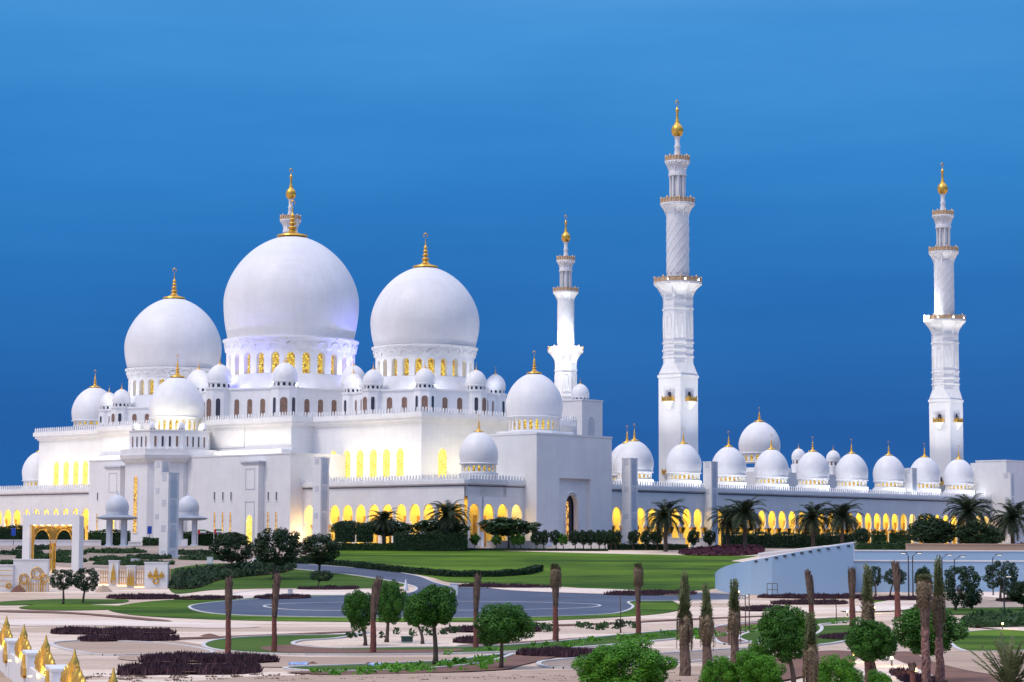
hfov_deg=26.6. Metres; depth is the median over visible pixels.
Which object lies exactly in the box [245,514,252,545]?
window
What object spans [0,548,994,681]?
ground
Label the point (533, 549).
hedge
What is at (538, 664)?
kerb
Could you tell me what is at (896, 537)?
hedge
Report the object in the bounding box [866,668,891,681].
bush
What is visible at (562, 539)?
ball topiary
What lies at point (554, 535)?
ball topiary
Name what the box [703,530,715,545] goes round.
ball topiary
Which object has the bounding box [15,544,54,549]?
planting
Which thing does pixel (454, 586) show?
utility cabinet
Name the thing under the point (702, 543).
planter
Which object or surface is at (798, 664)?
soil bed
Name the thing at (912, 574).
street lamp
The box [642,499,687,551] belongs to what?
date palm
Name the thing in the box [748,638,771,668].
bush
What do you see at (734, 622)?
transplanted palm
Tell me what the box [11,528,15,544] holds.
blue sign
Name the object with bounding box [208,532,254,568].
spreading tree
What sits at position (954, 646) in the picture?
kerb
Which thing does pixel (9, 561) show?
planting
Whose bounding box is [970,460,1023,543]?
end block
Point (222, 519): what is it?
window
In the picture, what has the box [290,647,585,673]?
soil bed
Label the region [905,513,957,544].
shade tree
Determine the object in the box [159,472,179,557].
light pillar
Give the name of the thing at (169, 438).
window
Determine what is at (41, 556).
planting
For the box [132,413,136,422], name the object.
window
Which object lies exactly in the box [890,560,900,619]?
transplanted palm
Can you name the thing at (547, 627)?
grass tufts
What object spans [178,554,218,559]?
planting
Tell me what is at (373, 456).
window
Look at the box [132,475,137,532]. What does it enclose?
window
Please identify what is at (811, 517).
date palm
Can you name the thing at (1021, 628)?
footpath
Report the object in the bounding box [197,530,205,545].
flag
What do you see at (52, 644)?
kerb
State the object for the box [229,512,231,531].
window
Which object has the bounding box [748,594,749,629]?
stake
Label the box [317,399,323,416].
window
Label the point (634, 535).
ball topiary
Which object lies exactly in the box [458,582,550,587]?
purple shrubs
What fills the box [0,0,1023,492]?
sky
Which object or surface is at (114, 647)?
sand path
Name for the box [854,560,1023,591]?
retaining wall
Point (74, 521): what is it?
garden gate
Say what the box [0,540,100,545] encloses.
terrace wall
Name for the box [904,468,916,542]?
light pillar
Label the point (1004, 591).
street lamp
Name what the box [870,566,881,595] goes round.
garden tree
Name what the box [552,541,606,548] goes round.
planter
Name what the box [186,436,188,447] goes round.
window
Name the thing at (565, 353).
minaret
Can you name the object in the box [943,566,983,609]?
garden tree
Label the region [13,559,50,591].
garden screen
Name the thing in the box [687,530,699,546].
ball topiary
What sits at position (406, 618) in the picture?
round tree
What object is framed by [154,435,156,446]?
window
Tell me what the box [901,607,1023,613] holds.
grass strip
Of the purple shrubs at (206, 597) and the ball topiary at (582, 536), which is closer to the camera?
the purple shrubs at (206, 597)
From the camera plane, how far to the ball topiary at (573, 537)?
400.94 m
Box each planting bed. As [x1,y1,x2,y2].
[206,617,860,652]
[285,654,506,669]
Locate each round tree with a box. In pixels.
[341,589,370,645]
[377,579,407,641]
[402,592,424,643]
[405,583,458,664]
[473,602,535,667]
[757,604,817,681]
[843,617,898,669]
[891,604,969,656]
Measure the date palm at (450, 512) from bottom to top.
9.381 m
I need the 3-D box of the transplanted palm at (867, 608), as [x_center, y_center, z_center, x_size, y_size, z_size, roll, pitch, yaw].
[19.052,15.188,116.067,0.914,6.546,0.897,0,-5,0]
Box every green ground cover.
[169,558,297,588]
[960,607,1023,628]
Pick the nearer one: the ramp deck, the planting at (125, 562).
the ramp deck
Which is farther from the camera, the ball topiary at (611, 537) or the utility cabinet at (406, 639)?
the ball topiary at (611, 537)
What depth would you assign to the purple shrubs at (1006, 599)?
270.08 m
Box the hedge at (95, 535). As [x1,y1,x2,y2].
[87,529,105,545]
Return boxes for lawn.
[108,592,678,621]
[169,563,403,593]
[300,550,755,590]
[741,625,849,643]
[951,630,1023,650]
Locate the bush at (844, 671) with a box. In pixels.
[816,654,864,681]
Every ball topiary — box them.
[469,533,480,547]
[491,533,501,547]
[508,533,519,547]
[515,533,525,547]
[530,530,541,548]
[538,530,549,547]
[549,530,559,548]
[557,533,567,548]
[568,530,579,547]
[578,530,588,548]
[585,530,595,548]
[594,530,603,547]
[601,530,609,548]
[606,530,615,549]
[611,530,622,549]
[627,530,640,549]
[640,530,652,549]
[651,531,663,549]
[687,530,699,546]
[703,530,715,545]
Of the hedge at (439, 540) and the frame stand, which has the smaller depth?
the frame stand
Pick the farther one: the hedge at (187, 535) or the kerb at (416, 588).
the hedge at (187, 535)
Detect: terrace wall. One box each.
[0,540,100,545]
[128,541,140,545]
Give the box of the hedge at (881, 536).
[871,530,886,544]
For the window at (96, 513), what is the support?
in the prayer hall
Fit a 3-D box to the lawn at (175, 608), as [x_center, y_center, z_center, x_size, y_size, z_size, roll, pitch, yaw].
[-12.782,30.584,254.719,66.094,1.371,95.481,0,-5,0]
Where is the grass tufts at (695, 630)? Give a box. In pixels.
[443,619,848,654]
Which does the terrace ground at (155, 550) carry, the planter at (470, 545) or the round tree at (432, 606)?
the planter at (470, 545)
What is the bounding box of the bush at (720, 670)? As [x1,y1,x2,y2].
[698,655,739,681]
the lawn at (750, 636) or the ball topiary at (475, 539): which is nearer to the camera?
the lawn at (750, 636)
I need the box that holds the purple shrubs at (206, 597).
[174,594,242,599]
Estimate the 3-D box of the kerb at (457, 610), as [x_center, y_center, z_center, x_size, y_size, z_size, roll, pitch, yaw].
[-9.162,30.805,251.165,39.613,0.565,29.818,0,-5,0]
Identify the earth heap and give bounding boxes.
[10,585,25,591]
[95,585,112,591]
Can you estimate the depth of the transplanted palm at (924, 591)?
112.91 m
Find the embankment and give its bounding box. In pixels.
[0,670,12,681]
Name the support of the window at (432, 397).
in the prayer hall
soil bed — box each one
[261,645,462,652]
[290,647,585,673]
[714,621,760,643]
[772,650,858,679]
[889,651,1023,681]
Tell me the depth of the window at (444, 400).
461.16 m
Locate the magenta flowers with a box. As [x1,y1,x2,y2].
[678,543,764,555]
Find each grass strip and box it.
[0,599,128,604]
[19,603,143,609]
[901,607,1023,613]
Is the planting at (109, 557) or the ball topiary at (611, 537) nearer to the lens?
the planting at (109, 557)
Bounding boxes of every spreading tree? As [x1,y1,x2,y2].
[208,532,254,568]
[251,527,302,578]
[299,533,342,573]
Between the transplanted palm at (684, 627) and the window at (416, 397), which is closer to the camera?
the transplanted palm at (684, 627)
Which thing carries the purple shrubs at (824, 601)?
on the planting soil
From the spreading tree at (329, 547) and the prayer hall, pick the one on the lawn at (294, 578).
the spreading tree at (329, 547)
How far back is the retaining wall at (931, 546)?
360.39 m
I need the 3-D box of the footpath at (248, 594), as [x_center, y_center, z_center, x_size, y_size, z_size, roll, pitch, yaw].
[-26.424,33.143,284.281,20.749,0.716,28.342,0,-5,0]
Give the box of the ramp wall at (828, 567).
[715,543,853,594]
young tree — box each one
[49,569,78,603]
[73,568,99,602]
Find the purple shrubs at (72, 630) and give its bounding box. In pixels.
[50,625,176,634]
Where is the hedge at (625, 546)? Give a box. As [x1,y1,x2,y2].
[607,543,688,549]
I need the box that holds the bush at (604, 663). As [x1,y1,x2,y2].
[570,637,677,681]
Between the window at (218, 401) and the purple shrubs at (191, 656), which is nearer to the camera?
the purple shrubs at (191, 656)
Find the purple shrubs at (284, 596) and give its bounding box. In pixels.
[253,593,310,598]
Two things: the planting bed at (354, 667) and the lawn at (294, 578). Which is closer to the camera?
the planting bed at (354, 667)
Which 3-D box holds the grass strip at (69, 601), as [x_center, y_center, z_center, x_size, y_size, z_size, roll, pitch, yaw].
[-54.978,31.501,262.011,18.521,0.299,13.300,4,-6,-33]
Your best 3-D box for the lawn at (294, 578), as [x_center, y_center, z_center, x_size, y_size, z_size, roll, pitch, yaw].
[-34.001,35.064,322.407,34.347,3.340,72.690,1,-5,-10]
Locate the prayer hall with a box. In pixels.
[33,200,575,545]
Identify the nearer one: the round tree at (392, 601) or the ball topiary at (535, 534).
the round tree at (392, 601)
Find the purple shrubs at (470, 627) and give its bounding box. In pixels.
[445,624,541,632]
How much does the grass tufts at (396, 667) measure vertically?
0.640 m
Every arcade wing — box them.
[0,450,88,539]
[301,415,508,546]
[456,474,525,546]
[612,424,991,546]
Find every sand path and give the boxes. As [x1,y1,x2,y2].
[0,619,259,627]
[55,641,147,653]
[118,641,462,666]
[185,666,740,681]
[541,648,750,666]
[919,651,1023,679]
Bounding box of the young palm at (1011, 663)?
[964,632,1023,681]
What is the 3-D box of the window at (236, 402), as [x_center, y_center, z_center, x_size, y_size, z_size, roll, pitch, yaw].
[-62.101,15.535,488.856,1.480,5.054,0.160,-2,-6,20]
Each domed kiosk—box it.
[96,491,137,545]
[178,492,207,545]
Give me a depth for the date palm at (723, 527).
401.89 m
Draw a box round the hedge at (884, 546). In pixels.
[854,540,908,549]
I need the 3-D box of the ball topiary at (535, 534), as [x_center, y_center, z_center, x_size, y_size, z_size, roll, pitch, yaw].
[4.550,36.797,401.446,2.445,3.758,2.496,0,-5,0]
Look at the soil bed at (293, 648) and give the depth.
151.12 m
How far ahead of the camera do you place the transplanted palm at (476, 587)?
156.79 m
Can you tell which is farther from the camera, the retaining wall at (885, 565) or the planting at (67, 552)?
the planting at (67, 552)
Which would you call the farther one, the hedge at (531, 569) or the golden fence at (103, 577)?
the hedge at (531, 569)
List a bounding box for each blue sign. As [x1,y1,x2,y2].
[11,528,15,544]
[147,526,151,545]
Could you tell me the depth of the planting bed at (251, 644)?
163.06 m
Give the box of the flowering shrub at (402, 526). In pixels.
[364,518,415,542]
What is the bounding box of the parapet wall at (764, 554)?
[758,542,853,557]
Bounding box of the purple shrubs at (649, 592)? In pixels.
[603,588,697,595]
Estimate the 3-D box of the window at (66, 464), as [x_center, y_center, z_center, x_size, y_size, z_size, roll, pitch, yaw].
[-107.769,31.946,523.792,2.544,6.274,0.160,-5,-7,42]
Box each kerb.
[49,640,215,655]
[188,559,747,617]
[201,616,860,655]
[232,589,271,598]
[263,601,601,610]
[282,653,513,670]
[536,647,769,668]
[712,621,823,644]
[738,625,844,645]
[951,629,1023,650]
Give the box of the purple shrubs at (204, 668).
[116,659,263,675]
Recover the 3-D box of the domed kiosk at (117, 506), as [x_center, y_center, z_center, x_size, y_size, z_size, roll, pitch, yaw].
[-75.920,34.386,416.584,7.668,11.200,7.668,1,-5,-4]
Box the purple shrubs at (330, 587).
[297,584,359,589]
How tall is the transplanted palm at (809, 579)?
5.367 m
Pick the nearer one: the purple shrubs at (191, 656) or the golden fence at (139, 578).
the purple shrubs at (191, 656)
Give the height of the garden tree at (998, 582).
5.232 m
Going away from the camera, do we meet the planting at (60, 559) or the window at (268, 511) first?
the planting at (60, 559)
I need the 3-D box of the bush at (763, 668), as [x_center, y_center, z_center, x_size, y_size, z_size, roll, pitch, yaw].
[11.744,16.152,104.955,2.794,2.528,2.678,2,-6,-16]
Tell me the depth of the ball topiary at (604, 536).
400.74 m
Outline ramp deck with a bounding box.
[734,545,825,561]
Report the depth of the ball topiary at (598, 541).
400.79 m
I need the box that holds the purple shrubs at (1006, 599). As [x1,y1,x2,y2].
[996,597,1014,601]
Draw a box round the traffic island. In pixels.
[266,601,598,609]
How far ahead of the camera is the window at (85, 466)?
518.62 m
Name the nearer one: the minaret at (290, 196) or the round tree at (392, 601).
the round tree at (392, 601)
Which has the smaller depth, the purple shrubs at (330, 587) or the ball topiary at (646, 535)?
the purple shrubs at (330, 587)
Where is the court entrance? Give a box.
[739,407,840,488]
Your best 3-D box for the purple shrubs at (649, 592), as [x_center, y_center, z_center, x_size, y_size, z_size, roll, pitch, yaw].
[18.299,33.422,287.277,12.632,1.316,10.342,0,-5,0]
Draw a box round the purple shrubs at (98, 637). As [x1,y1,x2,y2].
[77,632,179,641]
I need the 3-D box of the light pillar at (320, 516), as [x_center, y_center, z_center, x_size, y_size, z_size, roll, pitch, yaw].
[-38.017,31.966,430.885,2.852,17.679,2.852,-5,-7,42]
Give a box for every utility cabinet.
[181,539,187,546]
[207,557,212,563]
[401,636,413,642]
[450,583,457,595]
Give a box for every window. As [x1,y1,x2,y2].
[53,461,59,485]
[63,460,68,485]
[72,460,78,484]
[82,459,88,485]
[96,513,97,530]
[111,413,114,421]
[118,413,121,422]
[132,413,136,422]
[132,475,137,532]
[140,436,142,447]
[144,413,149,422]
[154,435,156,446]
[161,435,163,446]
[168,436,170,446]
[175,436,178,446]
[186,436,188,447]
[197,436,199,447]
[206,398,211,419]
[213,512,215,531]
[215,398,220,418]
[221,512,223,532]
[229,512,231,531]
[234,399,239,417]
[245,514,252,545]
[247,398,252,417]
[260,398,265,416]
[267,511,268,527]
[272,397,275,415]
[275,511,276,527]
[279,396,287,415]
[291,397,295,414]
[304,398,309,415]
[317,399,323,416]
[331,399,336,415]
[343,400,346,415]
[343,449,350,478]
[355,449,363,478]
[362,396,367,414]
[369,448,377,477]
[370,396,374,412]
[382,448,390,477]
[386,397,392,412]
[396,447,404,477]
[401,396,407,412]
[415,395,418,411]
[421,395,427,411]
[431,395,433,411]
[437,447,446,477]
[442,397,447,411]
[456,397,462,413]
[474,397,478,413]
[481,397,486,414]
[491,400,493,414]
[502,401,504,416]
[587,416,594,435]
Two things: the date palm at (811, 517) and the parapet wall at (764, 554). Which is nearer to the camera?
the parapet wall at (764, 554)
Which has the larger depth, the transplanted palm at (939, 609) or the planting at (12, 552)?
the planting at (12, 552)
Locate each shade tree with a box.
[476,511,542,547]
[853,526,871,543]
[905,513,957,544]
[954,519,1005,543]
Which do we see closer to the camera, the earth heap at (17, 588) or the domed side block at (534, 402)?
the earth heap at (17, 588)
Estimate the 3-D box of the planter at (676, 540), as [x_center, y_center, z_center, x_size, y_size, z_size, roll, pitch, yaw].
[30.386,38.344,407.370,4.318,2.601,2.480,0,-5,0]
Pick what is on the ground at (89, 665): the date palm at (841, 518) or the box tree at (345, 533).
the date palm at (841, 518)
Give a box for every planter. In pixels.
[468,540,477,547]
[486,541,545,548]
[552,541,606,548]
[662,538,685,543]
[694,538,715,547]
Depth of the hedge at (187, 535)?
433.12 m
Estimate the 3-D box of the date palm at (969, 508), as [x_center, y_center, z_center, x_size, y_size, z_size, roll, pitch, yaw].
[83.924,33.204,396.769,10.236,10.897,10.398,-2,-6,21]
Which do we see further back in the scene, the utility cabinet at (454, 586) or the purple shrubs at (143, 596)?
the utility cabinet at (454, 586)
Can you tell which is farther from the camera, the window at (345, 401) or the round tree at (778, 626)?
the window at (345, 401)
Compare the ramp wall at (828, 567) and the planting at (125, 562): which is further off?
the planting at (125, 562)
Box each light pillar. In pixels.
[153,460,169,537]
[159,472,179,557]
[312,457,329,545]
[621,458,637,544]
[703,461,717,544]
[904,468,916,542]
[1002,473,1015,543]
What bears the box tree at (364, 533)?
on the terrace ground at (155, 550)
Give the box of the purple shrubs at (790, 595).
[757,592,862,598]
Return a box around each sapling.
[310,570,333,585]
[615,619,624,632]
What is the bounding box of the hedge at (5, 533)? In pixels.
[0,524,22,539]
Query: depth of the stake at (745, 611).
189.48 m
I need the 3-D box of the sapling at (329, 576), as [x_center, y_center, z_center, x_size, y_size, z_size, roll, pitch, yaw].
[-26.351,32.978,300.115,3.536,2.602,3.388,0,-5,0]
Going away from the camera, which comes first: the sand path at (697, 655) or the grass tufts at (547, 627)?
the sand path at (697, 655)
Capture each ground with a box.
[0,545,854,569]
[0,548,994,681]
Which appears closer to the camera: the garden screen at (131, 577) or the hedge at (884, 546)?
the garden screen at (131, 577)
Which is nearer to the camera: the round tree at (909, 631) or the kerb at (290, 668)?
the round tree at (909, 631)
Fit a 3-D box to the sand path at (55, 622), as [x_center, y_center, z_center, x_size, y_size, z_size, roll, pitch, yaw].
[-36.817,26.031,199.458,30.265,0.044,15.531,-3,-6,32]
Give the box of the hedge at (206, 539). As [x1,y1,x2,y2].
[197,530,217,545]
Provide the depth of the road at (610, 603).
271.35 m
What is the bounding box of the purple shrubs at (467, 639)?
[452,635,489,643]
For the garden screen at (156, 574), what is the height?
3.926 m
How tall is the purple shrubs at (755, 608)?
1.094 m
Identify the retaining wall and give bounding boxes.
[854,550,1023,559]
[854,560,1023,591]
[906,543,1023,551]
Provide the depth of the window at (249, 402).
487.80 m
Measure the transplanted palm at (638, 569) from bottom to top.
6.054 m
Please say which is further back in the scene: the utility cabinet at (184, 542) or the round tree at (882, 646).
the utility cabinet at (184, 542)
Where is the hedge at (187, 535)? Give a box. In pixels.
[183,530,197,545]
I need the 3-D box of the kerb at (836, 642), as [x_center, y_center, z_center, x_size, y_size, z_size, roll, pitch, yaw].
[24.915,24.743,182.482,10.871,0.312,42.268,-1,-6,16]
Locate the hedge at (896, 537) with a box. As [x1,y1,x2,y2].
[889,531,910,543]
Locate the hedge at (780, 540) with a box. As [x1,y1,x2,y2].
[721,531,855,547]
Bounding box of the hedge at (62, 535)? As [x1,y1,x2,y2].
[34,526,84,539]
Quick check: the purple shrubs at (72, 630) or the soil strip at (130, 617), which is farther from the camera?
the soil strip at (130, 617)
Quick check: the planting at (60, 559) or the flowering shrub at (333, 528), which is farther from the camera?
the flowering shrub at (333, 528)
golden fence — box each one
[99,570,108,584]
[117,569,126,585]
[135,568,143,587]
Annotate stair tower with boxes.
[561,380,602,435]
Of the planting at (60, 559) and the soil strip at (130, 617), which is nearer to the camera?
the soil strip at (130, 617)
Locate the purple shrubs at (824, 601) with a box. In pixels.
[770,598,848,604]
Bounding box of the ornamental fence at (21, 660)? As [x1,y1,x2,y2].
[0,615,117,681]
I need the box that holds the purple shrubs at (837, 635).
[817,631,877,639]
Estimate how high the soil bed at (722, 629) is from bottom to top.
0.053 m
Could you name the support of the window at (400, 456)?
in the prayer hall
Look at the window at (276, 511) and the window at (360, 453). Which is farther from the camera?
the window at (360, 453)
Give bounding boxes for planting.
[0,548,42,554]
[0,558,18,563]
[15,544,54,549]
[15,552,69,558]
[51,548,86,554]
[54,556,87,562]
[84,547,146,553]
[88,554,137,560]
[92,558,175,564]
[127,553,171,559]
[178,549,212,554]
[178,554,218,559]
[198,563,245,568]
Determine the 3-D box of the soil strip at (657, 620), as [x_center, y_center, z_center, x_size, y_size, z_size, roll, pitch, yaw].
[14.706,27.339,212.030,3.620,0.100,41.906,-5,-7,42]
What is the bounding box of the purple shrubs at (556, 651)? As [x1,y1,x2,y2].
[515,643,603,657]
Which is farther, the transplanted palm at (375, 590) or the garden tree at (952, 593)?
the garden tree at (952, 593)
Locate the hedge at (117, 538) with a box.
[113,529,130,545]
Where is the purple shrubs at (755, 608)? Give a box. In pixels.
[740,604,789,611]
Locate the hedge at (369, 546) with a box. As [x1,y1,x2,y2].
[334,542,392,550]
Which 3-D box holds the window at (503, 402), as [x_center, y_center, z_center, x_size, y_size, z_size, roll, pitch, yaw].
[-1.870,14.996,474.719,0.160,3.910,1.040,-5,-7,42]
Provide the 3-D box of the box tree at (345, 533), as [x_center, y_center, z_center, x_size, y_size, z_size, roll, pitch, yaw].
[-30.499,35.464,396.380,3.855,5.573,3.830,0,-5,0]
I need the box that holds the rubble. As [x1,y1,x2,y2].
[84,672,696,681]
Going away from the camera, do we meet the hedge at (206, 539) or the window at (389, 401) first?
the hedge at (206, 539)
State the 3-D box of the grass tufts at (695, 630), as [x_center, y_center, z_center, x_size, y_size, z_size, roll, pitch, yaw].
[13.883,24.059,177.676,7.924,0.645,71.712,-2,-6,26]
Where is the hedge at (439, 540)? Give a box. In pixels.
[393,529,467,550]
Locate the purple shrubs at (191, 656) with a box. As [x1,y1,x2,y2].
[137,650,280,663]
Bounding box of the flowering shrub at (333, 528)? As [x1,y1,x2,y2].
[329,520,357,542]
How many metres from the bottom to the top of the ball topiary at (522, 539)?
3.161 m
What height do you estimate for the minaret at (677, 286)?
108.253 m
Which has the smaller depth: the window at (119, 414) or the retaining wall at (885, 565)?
the retaining wall at (885, 565)
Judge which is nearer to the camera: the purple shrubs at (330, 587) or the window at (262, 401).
the purple shrubs at (330, 587)
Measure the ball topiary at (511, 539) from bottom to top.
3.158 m
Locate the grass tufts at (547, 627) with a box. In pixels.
[344,620,635,637]
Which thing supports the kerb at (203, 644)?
on the ground at (89, 665)
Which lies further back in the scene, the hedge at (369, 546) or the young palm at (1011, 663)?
the hedge at (369, 546)
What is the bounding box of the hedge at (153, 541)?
[142,537,158,545]
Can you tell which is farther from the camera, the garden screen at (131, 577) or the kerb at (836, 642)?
the garden screen at (131, 577)
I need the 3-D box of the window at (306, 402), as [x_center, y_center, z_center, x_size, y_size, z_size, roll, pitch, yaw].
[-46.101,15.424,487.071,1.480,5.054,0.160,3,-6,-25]
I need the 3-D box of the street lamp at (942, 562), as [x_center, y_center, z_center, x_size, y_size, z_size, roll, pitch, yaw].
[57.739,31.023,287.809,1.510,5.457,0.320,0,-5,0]
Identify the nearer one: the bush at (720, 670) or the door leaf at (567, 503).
the bush at (720, 670)
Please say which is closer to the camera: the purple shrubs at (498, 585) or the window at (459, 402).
the purple shrubs at (498, 585)
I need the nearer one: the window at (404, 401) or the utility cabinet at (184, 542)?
the utility cabinet at (184, 542)
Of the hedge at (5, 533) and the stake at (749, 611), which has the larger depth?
the hedge at (5, 533)
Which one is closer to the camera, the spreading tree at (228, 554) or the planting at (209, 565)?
the spreading tree at (228, 554)
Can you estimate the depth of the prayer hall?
474.15 m
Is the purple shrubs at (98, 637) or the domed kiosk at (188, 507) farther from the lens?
the domed kiosk at (188, 507)
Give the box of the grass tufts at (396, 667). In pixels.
[308,653,505,674]
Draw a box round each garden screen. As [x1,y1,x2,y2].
[0,564,13,591]
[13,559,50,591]
[108,560,120,585]
[126,565,137,587]
[144,562,169,588]
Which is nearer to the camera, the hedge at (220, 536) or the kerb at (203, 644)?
the kerb at (203, 644)
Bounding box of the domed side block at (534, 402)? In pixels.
[496,351,572,433]
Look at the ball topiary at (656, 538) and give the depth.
400.80 m
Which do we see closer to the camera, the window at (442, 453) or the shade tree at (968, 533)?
the shade tree at (968, 533)
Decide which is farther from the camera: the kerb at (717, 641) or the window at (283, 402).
the window at (283, 402)
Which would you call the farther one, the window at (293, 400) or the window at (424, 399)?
the window at (293, 400)
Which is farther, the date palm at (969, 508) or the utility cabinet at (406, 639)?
the date palm at (969, 508)
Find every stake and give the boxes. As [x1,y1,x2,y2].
[745,595,745,627]
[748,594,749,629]
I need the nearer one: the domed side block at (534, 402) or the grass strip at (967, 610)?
the grass strip at (967, 610)
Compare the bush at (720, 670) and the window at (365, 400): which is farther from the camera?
the window at (365, 400)
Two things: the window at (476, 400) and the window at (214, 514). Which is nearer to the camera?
the window at (214, 514)
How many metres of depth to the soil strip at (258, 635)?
175.47 m
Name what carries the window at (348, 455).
in the prayer hall
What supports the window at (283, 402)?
in the prayer hall
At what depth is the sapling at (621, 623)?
184.72 m
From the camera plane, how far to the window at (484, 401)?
463.53 m
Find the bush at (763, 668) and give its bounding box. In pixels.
[733,648,786,681]
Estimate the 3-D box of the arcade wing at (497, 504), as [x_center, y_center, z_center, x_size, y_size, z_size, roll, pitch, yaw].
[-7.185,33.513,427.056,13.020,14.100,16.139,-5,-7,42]
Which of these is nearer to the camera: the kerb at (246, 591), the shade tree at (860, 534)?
the kerb at (246, 591)
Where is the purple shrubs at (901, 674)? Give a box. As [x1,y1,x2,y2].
[889,665,947,681]
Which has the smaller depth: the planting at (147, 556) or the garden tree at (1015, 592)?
the garden tree at (1015, 592)
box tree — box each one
[335,520,355,542]
[356,521,373,542]
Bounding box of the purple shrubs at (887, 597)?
[858,595,932,600]
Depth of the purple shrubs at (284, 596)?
271.96 m
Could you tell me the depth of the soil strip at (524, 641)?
166.33 m
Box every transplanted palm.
[225,575,232,652]
[271,571,281,651]
[370,575,382,651]
[473,572,481,646]
[549,563,562,640]
[633,563,643,635]
[676,570,693,675]
[699,582,715,670]
[727,578,741,663]
[801,611,819,681]
[804,569,813,612]
[847,565,855,626]
[859,563,875,681]
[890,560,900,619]
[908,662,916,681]
[915,573,934,681]
[931,554,946,681]
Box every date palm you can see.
[367,508,401,543]
[424,499,472,533]
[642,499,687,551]
[707,505,749,546]
[719,495,769,547]
[790,501,833,546]
[820,499,864,543]
[942,493,997,527]
[987,499,1023,543]
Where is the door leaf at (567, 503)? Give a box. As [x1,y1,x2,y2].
[566,502,568,540]
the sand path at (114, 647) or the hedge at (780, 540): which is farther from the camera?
the hedge at (780, 540)
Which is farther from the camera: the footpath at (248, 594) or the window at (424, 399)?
the window at (424, 399)
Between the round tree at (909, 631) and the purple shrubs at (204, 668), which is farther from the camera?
the purple shrubs at (204, 668)
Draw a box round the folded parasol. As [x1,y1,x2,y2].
[403,580,408,590]
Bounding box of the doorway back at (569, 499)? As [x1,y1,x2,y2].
[566,496,571,540]
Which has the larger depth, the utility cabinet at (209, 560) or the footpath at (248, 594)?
the utility cabinet at (209, 560)
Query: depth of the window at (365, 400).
462.51 m
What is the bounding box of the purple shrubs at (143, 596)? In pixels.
[106,593,178,599]
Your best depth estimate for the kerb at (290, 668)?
132.75 m
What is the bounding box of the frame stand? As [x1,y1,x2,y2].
[767,583,777,593]
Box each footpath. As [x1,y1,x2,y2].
[233,589,370,597]
[488,587,676,594]
[854,656,933,681]
[957,621,1023,630]
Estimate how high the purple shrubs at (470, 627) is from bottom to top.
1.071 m
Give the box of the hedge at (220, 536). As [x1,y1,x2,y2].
[217,532,240,545]
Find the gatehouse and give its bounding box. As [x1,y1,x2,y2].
[487,432,611,546]
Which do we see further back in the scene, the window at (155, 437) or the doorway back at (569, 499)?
the window at (155, 437)
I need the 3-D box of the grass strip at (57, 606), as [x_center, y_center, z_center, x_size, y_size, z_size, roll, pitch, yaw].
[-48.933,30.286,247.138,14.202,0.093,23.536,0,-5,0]
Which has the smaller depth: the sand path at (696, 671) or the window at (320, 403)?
the sand path at (696, 671)
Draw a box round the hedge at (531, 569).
[294,557,543,576]
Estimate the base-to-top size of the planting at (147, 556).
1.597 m
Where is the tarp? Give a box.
[288,662,308,664]
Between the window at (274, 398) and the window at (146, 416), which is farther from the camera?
the window at (146, 416)
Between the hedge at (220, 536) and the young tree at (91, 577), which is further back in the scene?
the hedge at (220, 536)
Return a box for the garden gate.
[22,510,83,571]
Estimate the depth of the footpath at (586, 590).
295.79 m
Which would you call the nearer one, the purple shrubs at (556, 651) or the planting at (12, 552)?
the purple shrubs at (556, 651)
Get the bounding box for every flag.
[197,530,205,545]
[214,529,221,533]
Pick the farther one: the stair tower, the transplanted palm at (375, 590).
the stair tower
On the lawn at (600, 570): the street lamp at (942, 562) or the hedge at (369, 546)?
the hedge at (369, 546)
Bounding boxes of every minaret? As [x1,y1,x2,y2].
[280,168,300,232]
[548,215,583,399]
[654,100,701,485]
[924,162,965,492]
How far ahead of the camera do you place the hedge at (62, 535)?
437.15 m
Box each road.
[191,559,744,616]
[841,592,1022,610]
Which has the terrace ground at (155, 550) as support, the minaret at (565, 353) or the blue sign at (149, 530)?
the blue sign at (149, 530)
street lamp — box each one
[900,552,909,595]
[912,552,921,595]
[941,554,951,574]
[992,554,1001,594]
[1003,575,1011,608]
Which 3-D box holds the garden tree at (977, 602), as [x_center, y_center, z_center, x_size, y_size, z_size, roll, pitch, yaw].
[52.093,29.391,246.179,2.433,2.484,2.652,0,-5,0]
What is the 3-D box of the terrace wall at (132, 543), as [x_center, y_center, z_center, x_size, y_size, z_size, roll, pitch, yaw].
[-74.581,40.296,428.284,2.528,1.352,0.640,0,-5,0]
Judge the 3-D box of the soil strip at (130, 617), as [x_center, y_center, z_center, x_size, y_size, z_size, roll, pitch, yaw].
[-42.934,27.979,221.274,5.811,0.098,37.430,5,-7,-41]
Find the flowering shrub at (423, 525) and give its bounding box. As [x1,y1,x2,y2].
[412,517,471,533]
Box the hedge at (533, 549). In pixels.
[468,548,607,550]
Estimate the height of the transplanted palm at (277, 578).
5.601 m
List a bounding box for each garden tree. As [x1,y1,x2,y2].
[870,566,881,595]
[882,568,906,594]
[914,565,929,582]
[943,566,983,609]
[961,591,981,609]
[981,560,1018,600]
[1001,581,1023,609]
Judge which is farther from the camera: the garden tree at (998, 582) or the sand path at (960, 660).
the garden tree at (998, 582)
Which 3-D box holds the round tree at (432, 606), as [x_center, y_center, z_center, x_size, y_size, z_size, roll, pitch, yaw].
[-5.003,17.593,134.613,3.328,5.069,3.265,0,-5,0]
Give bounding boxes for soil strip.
[0,610,169,620]
[180,631,351,638]
[457,635,604,645]
[549,615,761,625]

